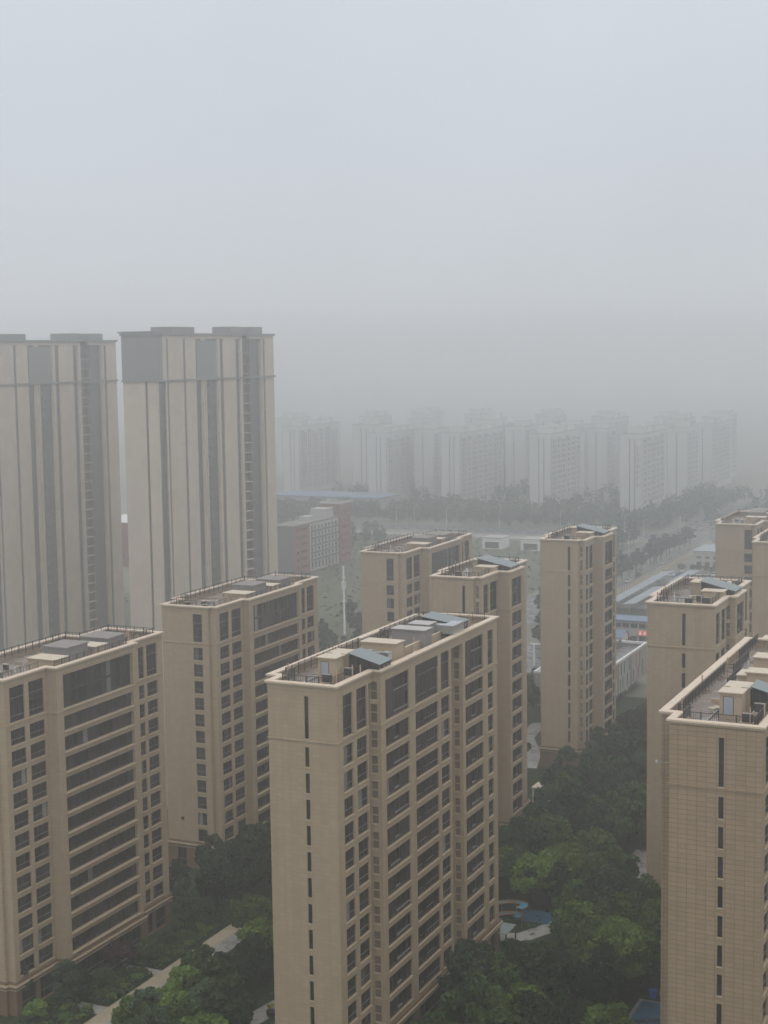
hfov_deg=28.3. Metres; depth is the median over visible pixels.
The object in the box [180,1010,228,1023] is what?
tree
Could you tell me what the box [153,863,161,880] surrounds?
window
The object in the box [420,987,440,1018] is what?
base window
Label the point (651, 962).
tree
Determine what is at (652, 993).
wheelie bin
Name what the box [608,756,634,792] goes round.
tree
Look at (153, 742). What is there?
window
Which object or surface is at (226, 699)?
window
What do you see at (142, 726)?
window
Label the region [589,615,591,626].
window
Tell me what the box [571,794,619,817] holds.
tree
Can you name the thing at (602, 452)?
residential tower
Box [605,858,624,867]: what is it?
tree
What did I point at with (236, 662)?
window
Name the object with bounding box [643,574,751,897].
apartment block
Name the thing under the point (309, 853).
slit window
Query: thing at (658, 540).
tree
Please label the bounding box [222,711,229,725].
window
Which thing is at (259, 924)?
tree
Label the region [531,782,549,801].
pavilion
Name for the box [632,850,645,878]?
forecourt path
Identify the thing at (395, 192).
sky
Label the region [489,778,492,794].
window
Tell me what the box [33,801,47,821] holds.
window
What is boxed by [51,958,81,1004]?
tree
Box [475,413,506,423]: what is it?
residential tower
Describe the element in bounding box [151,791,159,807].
window
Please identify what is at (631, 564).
tree
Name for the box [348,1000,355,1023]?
window
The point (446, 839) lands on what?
window
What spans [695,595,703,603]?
air conditioner
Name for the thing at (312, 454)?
residential tower
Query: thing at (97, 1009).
garden path
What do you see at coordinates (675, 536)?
tree
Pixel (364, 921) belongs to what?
window
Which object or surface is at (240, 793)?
window
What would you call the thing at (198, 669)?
window
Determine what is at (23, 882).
window
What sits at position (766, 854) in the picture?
window
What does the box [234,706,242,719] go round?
window
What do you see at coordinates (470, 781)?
window
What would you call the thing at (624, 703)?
garden ground
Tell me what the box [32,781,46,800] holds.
window
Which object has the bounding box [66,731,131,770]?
window
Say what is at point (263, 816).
window
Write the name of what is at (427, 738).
window
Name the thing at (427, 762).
window
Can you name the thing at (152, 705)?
window
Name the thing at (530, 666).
lane
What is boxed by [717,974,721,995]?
slit window
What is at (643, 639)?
window
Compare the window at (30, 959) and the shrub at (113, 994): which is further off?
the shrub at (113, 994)
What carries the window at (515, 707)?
in the apartment block at (489, 585)
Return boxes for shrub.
[46,1003,52,1010]
[57,1011,72,1022]
[59,1000,75,1009]
[63,1005,80,1015]
[74,1013,86,1018]
[83,1004,93,1009]
[93,987,110,997]
[105,992,116,999]
[119,982,130,989]
[131,973,143,978]
[136,967,147,975]
[183,940,193,945]
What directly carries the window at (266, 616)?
in the apartment block at (227, 646)
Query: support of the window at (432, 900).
in the apartment block at (383, 766)
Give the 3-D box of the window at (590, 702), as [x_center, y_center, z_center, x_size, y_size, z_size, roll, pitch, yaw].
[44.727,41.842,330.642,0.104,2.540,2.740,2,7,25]
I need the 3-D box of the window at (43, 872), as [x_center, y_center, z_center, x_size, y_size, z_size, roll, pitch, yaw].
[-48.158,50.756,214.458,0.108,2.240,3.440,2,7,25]
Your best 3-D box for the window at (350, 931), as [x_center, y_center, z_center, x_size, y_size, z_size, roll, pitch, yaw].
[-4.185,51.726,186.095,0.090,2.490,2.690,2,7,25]
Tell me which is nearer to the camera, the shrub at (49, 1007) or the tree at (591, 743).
the shrub at (49, 1007)
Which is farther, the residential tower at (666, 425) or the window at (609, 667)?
the residential tower at (666, 425)
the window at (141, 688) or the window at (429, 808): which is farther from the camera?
the window at (141, 688)
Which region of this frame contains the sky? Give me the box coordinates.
[0,0,767,386]
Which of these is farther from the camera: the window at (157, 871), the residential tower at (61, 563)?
the residential tower at (61, 563)
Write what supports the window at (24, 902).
in the apartment block at (84, 859)
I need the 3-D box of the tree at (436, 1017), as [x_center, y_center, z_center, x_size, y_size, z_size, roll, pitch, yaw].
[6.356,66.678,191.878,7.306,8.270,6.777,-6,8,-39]
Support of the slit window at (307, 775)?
in the apartment block at (383, 766)
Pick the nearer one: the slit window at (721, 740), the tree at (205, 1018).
the slit window at (721, 740)
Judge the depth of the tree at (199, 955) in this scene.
214.54 m
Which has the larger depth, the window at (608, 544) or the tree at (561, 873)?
the window at (608, 544)
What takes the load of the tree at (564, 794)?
on the garden ground at (624, 703)
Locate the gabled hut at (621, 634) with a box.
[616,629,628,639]
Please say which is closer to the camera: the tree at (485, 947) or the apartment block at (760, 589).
the tree at (485, 947)
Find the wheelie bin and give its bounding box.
[649,988,657,998]
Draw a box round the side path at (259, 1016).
[250,1000,274,1023]
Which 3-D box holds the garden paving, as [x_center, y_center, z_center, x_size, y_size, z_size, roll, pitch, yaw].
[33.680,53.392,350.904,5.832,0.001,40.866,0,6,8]
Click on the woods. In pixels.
(666, 512)
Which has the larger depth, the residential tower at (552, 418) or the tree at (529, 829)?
the residential tower at (552, 418)
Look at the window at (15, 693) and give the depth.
208.24 m
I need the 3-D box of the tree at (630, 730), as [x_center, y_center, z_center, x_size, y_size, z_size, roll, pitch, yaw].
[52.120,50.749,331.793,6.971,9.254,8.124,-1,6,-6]
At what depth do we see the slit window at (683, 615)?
233.65 m
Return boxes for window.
[9,684,23,722]
[11,726,24,745]
[12,747,25,766]
[13,768,26,787]
[13,789,27,808]
[14,810,27,829]
[15,830,28,850]
[16,852,29,871]
[17,872,30,892]
[18,893,31,913]
[19,913,31,933]
[19,933,32,954]
[20,954,33,974]
[22,982,35,1009]
[28,678,43,715]
[30,719,43,738]
[31,740,44,759]
[31,761,45,779]
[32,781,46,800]
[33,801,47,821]
[34,822,47,842]
[35,842,48,862]
[36,863,49,882]
[36,883,50,903]
[37,903,50,923]
[38,923,51,944]
[39,943,52,964]
[41,971,53,997]
[63,653,130,707]
[64,692,130,729]
[65,712,131,750]
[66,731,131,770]
[66,749,132,790]
[67,769,133,810]
[68,788,133,831]
[69,807,134,851]
[69,826,134,870]
[70,844,135,890]
[71,863,136,911]
[72,882,136,930]
[72,900,137,950]
[77,925,140,973]
[138,647,142,678]
[139,685,143,698]
[140,704,143,717]
[140,722,144,736]
[141,741,145,755]
[142,760,145,773]
[142,778,146,792]
[143,797,146,811]
[143,815,147,829]
[144,834,148,848]
[144,852,148,866]
[145,871,149,885]
[146,643,155,675]
[146,889,149,903]
[147,680,156,695]
[148,699,156,714]
[148,717,157,733]
[148,913,152,932]
[149,736,157,751]
[149,754,158,770]
[150,772,159,788]
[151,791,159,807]
[151,809,160,825]
[152,827,160,843]
[152,846,161,861]
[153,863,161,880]
[153,881,162,898]
[156,905,164,927]
[179,847,186,863]
[193,614,201,641]
[194,648,202,659]
[194,664,202,676]
[195,681,203,693]
[195,697,203,709]
[196,714,204,726]
[196,731,204,742]
[197,747,204,759]
[197,764,205,775]
[198,780,205,792]
[198,796,206,808]
[198,813,206,825]
[199,829,206,840]
[219,611,227,640]
[220,645,228,659]
[221,661,228,675]
[221,678,229,692]
[221,694,229,708]
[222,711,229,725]
[222,727,230,741]
[223,744,230,758]
[223,760,231,774]
[224,776,231,790]
[224,793,232,807]
[224,809,232,823]
[225,825,232,839]
[231,608,240,636]
[232,640,240,654]
[233,657,241,670]
[233,673,241,687]
[233,689,241,703]
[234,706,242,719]
[234,722,242,736]
[235,738,243,752]
[235,754,243,768]
[235,770,243,784]
[236,786,244,801]
[236,802,244,816]
[237,818,244,833]
[253,592,296,631]
[254,623,296,648]
[254,639,297,664]
[255,654,297,680]
[255,683,266,697]
[256,698,267,712]
[256,714,267,729]
[256,730,268,744]
[257,745,268,760]
[257,761,268,776]
[257,777,269,792]
[258,793,269,808]
[258,808,269,822]
[301,588,303,612]
[302,618,304,629]
[302,633,304,644]
[304,696,308,738]
[306,747,308,766]
[306,773,309,792]
[307,585,312,611]
[307,615,312,627]
[307,800,309,818]
[307,826,310,845]
[308,630,313,642]
[308,645,313,656]
[308,852,311,871]
[308,878,311,897]
[309,904,312,923]
[309,930,312,948]
[310,956,313,974]
[310,981,313,999]
[311,1007,314,1023]
[343,692,350,737]
[343,743,351,764]
[344,769,351,791]
[344,795,352,817]
[345,821,352,843]
[345,847,353,869]
[346,873,353,895]
[346,899,354,920]
[347,924,354,947]
[347,950,354,972]
[348,975,355,998]
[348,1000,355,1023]
[356,686,365,729]
[357,735,365,757]
[357,761,366,783]
[358,786,366,809]
[358,812,366,834]
[359,837,367,860]
[359,862,367,885]
[359,888,368,910]
[360,913,368,936]
[360,938,368,961]
[361,962,369,986]
[361,988,369,1011]
[362,1013,370,1023]
[385,671,407,719]
[386,717,407,746]
[386,742,408,771]
[387,559,393,580]
[387,585,393,594]
[387,598,393,608]
[387,612,393,621]
[387,766,408,796]
[387,790,408,821]
[387,815,408,846]
[388,839,409,871]
[388,863,409,896]
[388,887,409,920]
[389,913,410,945]
[389,935,410,969]
[389,959,410,993]
[390,983,411,1018]
[403,1015,412,1023]
[406,557,411,579]
[407,583,411,593]
[407,597,411,607]
[414,555,418,576]
[414,581,418,591]
[414,594,419,604]
[414,607,419,613]
[415,656,436,703]
[416,701,436,729]
[416,725,436,753]
[416,748,437,777]
[417,771,437,801]
[417,795,437,825]
[417,818,437,849]
[417,842,438,872]
[418,864,438,896]
[418,887,438,920]
[418,911,438,943]
[419,934,439,966]
[419,956,439,990]
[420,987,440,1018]
[432,545,458,573]
[441,650,447,689]
[441,695,447,714]
[441,718,448,737]
[442,741,448,760]
[442,764,448,783]
[442,787,448,807]
[442,810,449,830]
[443,832,449,852]
[443,855,449,875]
[443,878,449,898]
[443,901,449,921]
[444,923,450,943]
[444,945,450,965]
[462,586,464,613]
[465,540,467,559]
[465,634,481,676]
[465,676,481,700]
[466,698,481,722]
[466,720,481,745]
[466,742,481,767]
[466,764,482,789]
[466,785,482,811]
[467,807,482,833]
[467,829,482,855]
[467,851,482,877]
[467,872,482,899]
[467,895,483,921]
[468,914,483,939]
[484,584,486,612]
[485,542,498,547]
[488,629,491,664]
[488,671,491,687]
[488,693,491,709]
[488,714,491,730]
[488,736,491,752]
[488,757,492,773]
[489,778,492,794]
[489,800,492,816]
[489,821,492,837]
[489,842,492,858]
[489,863,492,880]
[489,885,492,901]
[490,581,494,610]
[490,906,493,921]
[491,934,493,948]
[512,576,520,606]
[512,609,520,625]
[512,626,520,642]
[512,643,520,660]
[512,661,520,677]
[512,678,520,694]
[512,695,520,711]
[513,711,520,728]
[513,728,520,745]
[513,746,520,762]
[513,762,521,779]
[513,778,521,796]
[513,795,521,812]
[523,543,536,549]
[568,547,569,569]
[586,546,587,569]
[589,545,591,567]
[589,572,591,583]
[589,587,591,597]
[589,601,591,612]
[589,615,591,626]
[589,629,591,640]
[589,643,591,654]
[589,657,591,668]
[589,671,591,682]
[589,685,591,696]
[589,699,591,710]
[589,713,591,724]
[605,540,610,564]
[605,568,610,580]
[605,581,610,594]
[605,595,610,608]
[605,609,610,622]
[605,623,610,636]
[605,637,610,650]
[605,651,610,663]
[605,664,610,677]
[605,679,610,691]
[605,693,610,705]
[605,705,610,719]
[605,719,610,732]
[622,623,628,627]
[630,636,636,640]
[639,624,645,628]
[639,636,645,641]
[682,614,685,645]
[682,653,684,667]
[682,673,684,687]
[716,613,718,644]
[717,916,721,936]
[717,945,721,966]
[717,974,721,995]
[717,1004,721,1023]
[718,797,723,818]
[718,827,722,848]
[718,857,722,877]
[718,886,722,907]
[719,738,723,786]
[721,609,723,640]
[737,601,742,633]
[744,553,751,561]
[744,565,751,573]
[744,577,751,585]
[745,530,752,549]
[763,942,765,962]
[763,971,765,990]
[763,999,765,1018]
[764,854,766,873]
[764,883,766,903]
[764,912,766,931]
[765,794,767,814]
[765,824,767,843]
[766,736,767,782]
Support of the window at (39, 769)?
in the apartment block at (84, 859)
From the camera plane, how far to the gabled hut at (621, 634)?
461.43 m
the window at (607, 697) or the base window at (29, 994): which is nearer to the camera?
the base window at (29, 994)
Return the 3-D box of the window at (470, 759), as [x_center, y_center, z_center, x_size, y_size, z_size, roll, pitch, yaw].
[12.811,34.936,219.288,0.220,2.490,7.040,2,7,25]
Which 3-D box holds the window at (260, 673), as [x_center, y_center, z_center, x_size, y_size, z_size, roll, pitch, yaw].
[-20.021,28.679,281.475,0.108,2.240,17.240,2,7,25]
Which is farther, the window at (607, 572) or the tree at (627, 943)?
the window at (607, 572)
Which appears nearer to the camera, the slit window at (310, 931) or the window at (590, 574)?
the slit window at (310, 931)
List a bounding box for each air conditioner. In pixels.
[320,673,332,684]
[343,667,351,678]
[455,571,461,575]
[685,597,692,602]
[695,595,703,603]
[702,597,710,603]
[740,712,753,724]
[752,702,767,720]
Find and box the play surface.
[513,909,552,923]
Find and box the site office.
[616,614,646,641]
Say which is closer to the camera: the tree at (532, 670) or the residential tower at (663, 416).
the tree at (532, 670)
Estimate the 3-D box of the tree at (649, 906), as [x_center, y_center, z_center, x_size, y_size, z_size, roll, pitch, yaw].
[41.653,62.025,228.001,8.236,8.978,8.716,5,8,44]
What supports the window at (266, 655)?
in the apartment block at (227, 646)
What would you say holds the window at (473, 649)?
in the apartment block at (383, 766)
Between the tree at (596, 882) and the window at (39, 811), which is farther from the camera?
the tree at (596, 882)
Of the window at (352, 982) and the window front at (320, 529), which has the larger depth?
the window front at (320, 529)
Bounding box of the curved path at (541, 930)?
[500,859,645,940]
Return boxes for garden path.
[55,999,107,1013]
[126,965,161,974]
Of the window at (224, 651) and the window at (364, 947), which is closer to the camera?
the window at (364, 947)
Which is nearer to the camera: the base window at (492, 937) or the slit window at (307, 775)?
the slit window at (307, 775)
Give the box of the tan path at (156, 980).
[84,924,240,1023]
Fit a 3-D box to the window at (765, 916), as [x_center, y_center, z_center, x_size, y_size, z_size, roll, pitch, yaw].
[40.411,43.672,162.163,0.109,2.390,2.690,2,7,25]
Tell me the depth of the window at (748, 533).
378.42 m
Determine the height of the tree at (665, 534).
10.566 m
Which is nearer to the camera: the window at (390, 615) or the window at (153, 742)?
the window at (153, 742)
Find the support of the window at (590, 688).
in the apartment block at (578, 625)
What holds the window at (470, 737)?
in the apartment block at (383, 766)
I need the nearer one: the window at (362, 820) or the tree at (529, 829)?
the window at (362, 820)
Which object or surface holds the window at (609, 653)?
in the apartment block at (578, 625)
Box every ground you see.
[0,696,660,1023]
[117,384,767,807]
[124,533,643,641]
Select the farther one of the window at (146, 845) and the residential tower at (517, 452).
the residential tower at (517, 452)
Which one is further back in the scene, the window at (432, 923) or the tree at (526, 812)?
the tree at (526, 812)
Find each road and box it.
[277,519,715,541]
[351,530,636,543]
[526,488,767,624]
[616,542,712,593]
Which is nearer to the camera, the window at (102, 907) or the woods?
the window at (102, 907)
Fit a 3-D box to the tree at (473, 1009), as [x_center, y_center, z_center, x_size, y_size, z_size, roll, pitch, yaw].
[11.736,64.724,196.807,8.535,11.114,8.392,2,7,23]
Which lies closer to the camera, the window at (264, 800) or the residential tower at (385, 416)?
the window at (264, 800)
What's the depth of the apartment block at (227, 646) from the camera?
269.67 m
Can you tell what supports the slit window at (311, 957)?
in the apartment block at (383, 766)
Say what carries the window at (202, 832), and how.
in the apartment block at (227, 646)
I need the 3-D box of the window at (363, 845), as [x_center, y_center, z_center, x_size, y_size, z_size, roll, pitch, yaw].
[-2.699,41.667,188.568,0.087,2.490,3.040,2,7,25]
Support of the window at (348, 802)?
in the apartment block at (383, 766)
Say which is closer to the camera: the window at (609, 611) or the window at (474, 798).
the window at (474, 798)
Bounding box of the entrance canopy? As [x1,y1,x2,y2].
[499,922,515,939]
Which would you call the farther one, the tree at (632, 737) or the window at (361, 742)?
the tree at (632, 737)
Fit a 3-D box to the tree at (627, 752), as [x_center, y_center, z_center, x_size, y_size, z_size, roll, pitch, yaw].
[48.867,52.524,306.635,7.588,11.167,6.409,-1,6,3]
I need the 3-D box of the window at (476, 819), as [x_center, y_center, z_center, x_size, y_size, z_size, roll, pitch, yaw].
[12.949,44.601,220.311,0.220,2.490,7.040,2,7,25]
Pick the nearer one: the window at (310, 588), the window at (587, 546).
the window at (310, 588)
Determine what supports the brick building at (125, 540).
on the ground at (345, 406)
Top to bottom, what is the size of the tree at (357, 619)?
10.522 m
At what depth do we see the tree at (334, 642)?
439.48 m
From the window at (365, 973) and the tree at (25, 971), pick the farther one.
the tree at (25, 971)
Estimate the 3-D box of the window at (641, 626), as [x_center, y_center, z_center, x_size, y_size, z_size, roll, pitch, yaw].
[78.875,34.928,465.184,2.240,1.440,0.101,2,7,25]
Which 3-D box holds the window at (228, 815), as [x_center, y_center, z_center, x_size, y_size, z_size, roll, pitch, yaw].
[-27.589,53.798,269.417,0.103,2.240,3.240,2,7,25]
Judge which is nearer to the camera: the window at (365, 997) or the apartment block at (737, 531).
the window at (365, 997)
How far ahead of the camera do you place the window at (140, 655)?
234.28 m
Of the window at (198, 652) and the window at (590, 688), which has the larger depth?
the window at (590, 688)
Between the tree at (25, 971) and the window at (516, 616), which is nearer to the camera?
the tree at (25, 971)
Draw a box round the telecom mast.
[341,566,345,635]
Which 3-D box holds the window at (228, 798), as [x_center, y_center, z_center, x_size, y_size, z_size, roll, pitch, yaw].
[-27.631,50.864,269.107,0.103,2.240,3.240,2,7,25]
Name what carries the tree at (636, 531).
on the field ground at (333, 597)
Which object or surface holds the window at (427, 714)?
in the apartment block at (383, 766)
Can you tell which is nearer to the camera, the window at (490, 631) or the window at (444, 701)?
the window at (444, 701)
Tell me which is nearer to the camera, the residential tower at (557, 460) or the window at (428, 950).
the window at (428, 950)
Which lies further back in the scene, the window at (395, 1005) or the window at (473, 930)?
the window at (473, 930)
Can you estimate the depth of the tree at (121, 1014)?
196.46 m
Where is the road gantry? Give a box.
[530,643,540,665]
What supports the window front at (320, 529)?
in the school building at (319, 537)
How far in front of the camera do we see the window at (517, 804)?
280.94 m
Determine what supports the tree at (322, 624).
on the ground at (345, 406)
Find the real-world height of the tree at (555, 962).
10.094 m
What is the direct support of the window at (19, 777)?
in the apartment block at (84, 859)
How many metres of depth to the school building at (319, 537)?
637.69 m
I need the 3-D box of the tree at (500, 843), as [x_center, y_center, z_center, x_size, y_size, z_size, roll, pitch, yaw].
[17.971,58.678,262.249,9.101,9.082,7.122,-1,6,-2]
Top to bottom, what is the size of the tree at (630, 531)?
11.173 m
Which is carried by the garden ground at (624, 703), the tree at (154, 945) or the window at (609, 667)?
the tree at (154, 945)
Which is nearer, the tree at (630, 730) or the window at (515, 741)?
the window at (515, 741)
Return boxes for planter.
[266,1003,274,1016]
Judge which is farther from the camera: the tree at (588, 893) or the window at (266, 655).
the window at (266, 655)
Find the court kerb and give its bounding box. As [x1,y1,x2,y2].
[629,999,659,1017]
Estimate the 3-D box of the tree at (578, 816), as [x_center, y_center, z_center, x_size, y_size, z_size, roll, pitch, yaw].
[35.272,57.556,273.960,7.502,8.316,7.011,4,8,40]
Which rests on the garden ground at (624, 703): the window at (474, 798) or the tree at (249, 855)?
the tree at (249, 855)
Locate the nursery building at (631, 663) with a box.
[533,639,646,716]
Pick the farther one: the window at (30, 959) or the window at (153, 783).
the window at (153, 783)
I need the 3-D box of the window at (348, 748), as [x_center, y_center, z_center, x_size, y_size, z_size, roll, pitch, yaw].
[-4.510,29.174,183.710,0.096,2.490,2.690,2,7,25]
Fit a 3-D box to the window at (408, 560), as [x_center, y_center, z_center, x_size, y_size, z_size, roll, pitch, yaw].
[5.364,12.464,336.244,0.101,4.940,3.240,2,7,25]
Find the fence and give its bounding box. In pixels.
[616,540,711,595]
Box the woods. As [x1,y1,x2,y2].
[277,476,767,544]
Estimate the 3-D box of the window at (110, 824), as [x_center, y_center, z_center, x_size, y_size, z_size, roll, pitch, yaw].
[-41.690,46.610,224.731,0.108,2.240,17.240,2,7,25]
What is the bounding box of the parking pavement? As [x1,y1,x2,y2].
[104,921,270,1023]
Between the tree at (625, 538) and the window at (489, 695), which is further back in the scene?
the tree at (625, 538)
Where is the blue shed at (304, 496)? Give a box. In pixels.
[277,490,401,509]
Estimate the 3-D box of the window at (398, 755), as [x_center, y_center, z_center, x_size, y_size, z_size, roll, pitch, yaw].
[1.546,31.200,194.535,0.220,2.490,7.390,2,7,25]
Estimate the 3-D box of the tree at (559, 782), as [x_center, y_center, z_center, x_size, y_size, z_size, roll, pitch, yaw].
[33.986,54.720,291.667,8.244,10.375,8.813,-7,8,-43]
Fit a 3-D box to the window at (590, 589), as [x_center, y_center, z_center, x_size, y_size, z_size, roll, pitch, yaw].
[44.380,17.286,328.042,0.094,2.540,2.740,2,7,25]
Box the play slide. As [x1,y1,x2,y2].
[499,899,527,927]
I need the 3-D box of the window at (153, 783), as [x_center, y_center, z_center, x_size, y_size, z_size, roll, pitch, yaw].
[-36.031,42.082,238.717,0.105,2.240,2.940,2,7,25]
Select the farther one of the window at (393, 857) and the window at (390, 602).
the window at (390, 602)
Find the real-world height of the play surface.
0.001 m
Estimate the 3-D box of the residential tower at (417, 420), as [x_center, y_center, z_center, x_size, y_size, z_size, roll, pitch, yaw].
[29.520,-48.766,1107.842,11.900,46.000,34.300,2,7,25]
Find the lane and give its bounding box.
[527,643,540,673]
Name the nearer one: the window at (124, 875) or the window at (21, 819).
the window at (21, 819)
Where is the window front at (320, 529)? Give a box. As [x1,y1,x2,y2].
[310,517,338,570]
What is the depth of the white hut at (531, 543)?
686.34 m
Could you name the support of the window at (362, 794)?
in the apartment block at (383, 766)
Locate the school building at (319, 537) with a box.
[277,500,351,574]
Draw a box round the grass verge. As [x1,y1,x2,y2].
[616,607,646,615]
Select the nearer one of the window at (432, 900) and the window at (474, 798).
the window at (432, 900)
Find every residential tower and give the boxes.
[0,333,124,651]
[117,327,277,681]
[276,412,310,472]
[283,417,340,490]
[352,418,392,491]
[358,411,391,422]
[368,424,413,499]
[407,413,440,476]
[412,407,442,425]
[414,422,449,499]
[441,422,503,508]
[464,408,495,423]
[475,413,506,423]
[489,419,513,486]
[505,420,540,493]
[529,423,583,508]
[535,408,564,422]
[536,411,566,425]
[566,420,594,491]
[588,422,617,499]
[591,410,617,426]
[599,412,628,480]
[620,423,666,514]
[645,421,669,493]
[653,411,678,423]
[666,412,695,426]
[668,421,699,500]
[695,415,732,488]
[702,409,736,477]
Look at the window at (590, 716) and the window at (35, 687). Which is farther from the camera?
the window at (590, 716)
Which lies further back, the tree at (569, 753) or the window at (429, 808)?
the tree at (569, 753)
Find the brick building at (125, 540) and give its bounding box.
[121,514,128,566]
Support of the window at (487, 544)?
in the white hut at (490, 541)
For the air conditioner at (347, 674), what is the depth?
187.04 m
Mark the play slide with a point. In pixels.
(521, 906)
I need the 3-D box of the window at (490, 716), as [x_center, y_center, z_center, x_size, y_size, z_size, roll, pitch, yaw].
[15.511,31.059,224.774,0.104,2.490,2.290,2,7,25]
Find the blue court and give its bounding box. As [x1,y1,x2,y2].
[630,1000,659,1023]
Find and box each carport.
[616,571,672,606]
[623,586,663,611]
[667,570,699,582]
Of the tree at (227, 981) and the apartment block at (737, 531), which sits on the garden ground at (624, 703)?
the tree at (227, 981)
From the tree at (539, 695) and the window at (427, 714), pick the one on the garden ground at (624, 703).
the tree at (539, 695)
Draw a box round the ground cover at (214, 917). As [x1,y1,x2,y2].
[12,721,660,1023]
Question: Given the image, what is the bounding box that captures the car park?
[631,570,714,594]
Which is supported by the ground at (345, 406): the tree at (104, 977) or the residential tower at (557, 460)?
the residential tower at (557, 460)
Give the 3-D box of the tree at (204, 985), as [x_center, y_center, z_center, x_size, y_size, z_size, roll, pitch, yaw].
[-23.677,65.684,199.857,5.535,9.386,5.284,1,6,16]
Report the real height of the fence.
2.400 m
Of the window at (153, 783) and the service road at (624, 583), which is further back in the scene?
the service road at (624, 583)
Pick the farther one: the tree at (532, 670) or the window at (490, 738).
the tree at (532, 670)
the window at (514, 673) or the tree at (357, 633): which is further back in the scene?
the tree at (357, 633)
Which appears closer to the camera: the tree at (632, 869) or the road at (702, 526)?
the tree at (632, 869)
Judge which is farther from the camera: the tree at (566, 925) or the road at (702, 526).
the road at (702, 526)
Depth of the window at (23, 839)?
210.31 m
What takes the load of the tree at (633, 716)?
on the garden ground at (624, 703)
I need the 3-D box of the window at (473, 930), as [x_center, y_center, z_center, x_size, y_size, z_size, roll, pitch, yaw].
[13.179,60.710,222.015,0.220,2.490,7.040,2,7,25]
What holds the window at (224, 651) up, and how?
in the apartment block at (227, 646)
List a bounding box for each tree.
[20,959,33,992]
[21,998,48,1019]
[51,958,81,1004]
[54,964,95,1005]
[92,967,114,987]
[102,938,139,968]
[110,994,151,1023]
[123,986,168,1023]
[137,935,160,964]
[155,980,190,1018]
[165,964,209,1001]
[165,1004,196,1023]
[169,858,191,899]
[170,877,200,929]
[172,998,212,1023]
[179,942,214,973]
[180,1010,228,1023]
[182,955,244,998]
[187,976,220,1012]
[193,845,222,868]
[194,861,237,911]
[196,833,228,880]
[202,989,259,1023]
[206,951,251,1004]
[220,839,260,891]
[227,893,272,927]
[234,915,272,975]
[234,932,267,990]
[235,823,262,865]
[243,821,269,866]
[256,825,270,859]
[257,856,270,871]
[262,851,271,877]
[266,935,273,971]
[267,872,271,884]
[267,911,272,920]
[318,618,328,632]
[318,629,335,642]
[318,638,329,651]
[328,635,350,647]
[340,598,357,623]
[345,611,361,625]
[349,612,361,631]
[351,625,361,638]
[410,1010,460,1023]
[436,940,486,1023]
[438,971,505,1023]
[445,938,492,984]
[473,940,500,967]
[475,1003,524,1023]
[477,949,522,988]
[498,824,522,838]
[498,829,512,849]
[498,845,513,890]
[499,816,547,850]
[500,938,548,983]
[503,981,549,1014]
[504,842,533,899]
[508,816,529,839]
[508,851,557,910]
[516,989,578,1023]
[522,799,551,817]
[527,667,537,675]
[527,675,533,684]
[527,683,539,706]
[527,742,531,751]
[527,862,571,907]
[528,948,573,1000]
[529,786,557,812]
[529,812,572,842]
[530,803,576,831]
[530,821,567,853]
[531,625,540,645]
[534,590,539,608]
[534,610,540,624]
[537,687,540,704]
[538,842,581,896]
[539,766,579,788]
[541,770,581,806]
[548,904,601,939]
[550,890,606,919]
[551,745,579,776]
[551,899,609,923]
[552,841,589,878]
[553,785,597,807]
[559,810,587,837]
[559,925,605,969]
[561,878,584,900]
[566,855,609,886]
[570,825,616,857]
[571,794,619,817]
[572,884,616,915]
[573,999,593,1023]
[575,859,621,885]
[578,748,618,794]
[578,923,648,999]
[579,739,603,763]
[580,1016,615,1023]
[581,801,615,841]
[581,916,605,972]
[584,844,640,865]
[584,1001,634,1023]
[586,941,620,994]
[587,872,624,910]
[589,722,629,776]
[592,760,624,791]
[595,921,644,950]
[596,788,625,807]
[597,890,642,925]
[598,870,634,892]
[599,807,636,840]
[601,915,630,925]
[603,744,631,763]
[605,780,646,842]
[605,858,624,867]
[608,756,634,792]
[608,858,639,881]
[610,722,639,742]
[613,746,644,781]
[614,708,646,735]
[616,525,624,551]
[616,549,629,579]
[616,563,625,582]
[620,533,628,548]
[621,873,660,911]
[624,524,636,546]
[626,557,636,576]
[626,734,640,745]
[626,782,646,800]
[627,779,644,834]
[629,548,643,572]
[629,737,646,773]
[629,748,646,781]
[630,527,639,545]
[632,931,660,990]
[633,551,647,570]
[636,714,646,736]
[637,703,646,713]
[637,906,660,939]
[638,898,660,924]
[642,539,656,565]
[644,542,662,564]
[648,534,662,562]
[655,536,669,559]
[663,533,671,556]
[663,534,678,553]
[672,534,680,551]
[676,533,687,549]
[678,526,690,546]
[687,527,696,543]
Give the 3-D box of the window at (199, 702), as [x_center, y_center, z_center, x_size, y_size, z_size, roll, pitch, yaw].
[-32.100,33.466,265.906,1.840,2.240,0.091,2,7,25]
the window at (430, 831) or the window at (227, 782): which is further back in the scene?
the window at (227, 782)
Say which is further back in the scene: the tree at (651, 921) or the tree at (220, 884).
the tree at (220, 884)
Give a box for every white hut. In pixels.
[482,534,509,548]
[520,536,541,550]
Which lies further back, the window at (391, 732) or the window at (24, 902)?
the window at (24, 902)
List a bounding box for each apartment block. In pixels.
[0,624,173,1016]
[159,571,318,868]
[264,611,502,1023]
[359,529,472,634]
[429,554,530,825]
[538,523,617,768]
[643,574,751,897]
[655,631,767,1023]
[715,506,767,636]
[751,529,767,637]
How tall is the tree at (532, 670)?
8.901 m
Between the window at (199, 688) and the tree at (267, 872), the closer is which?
the tree at (267, 872)

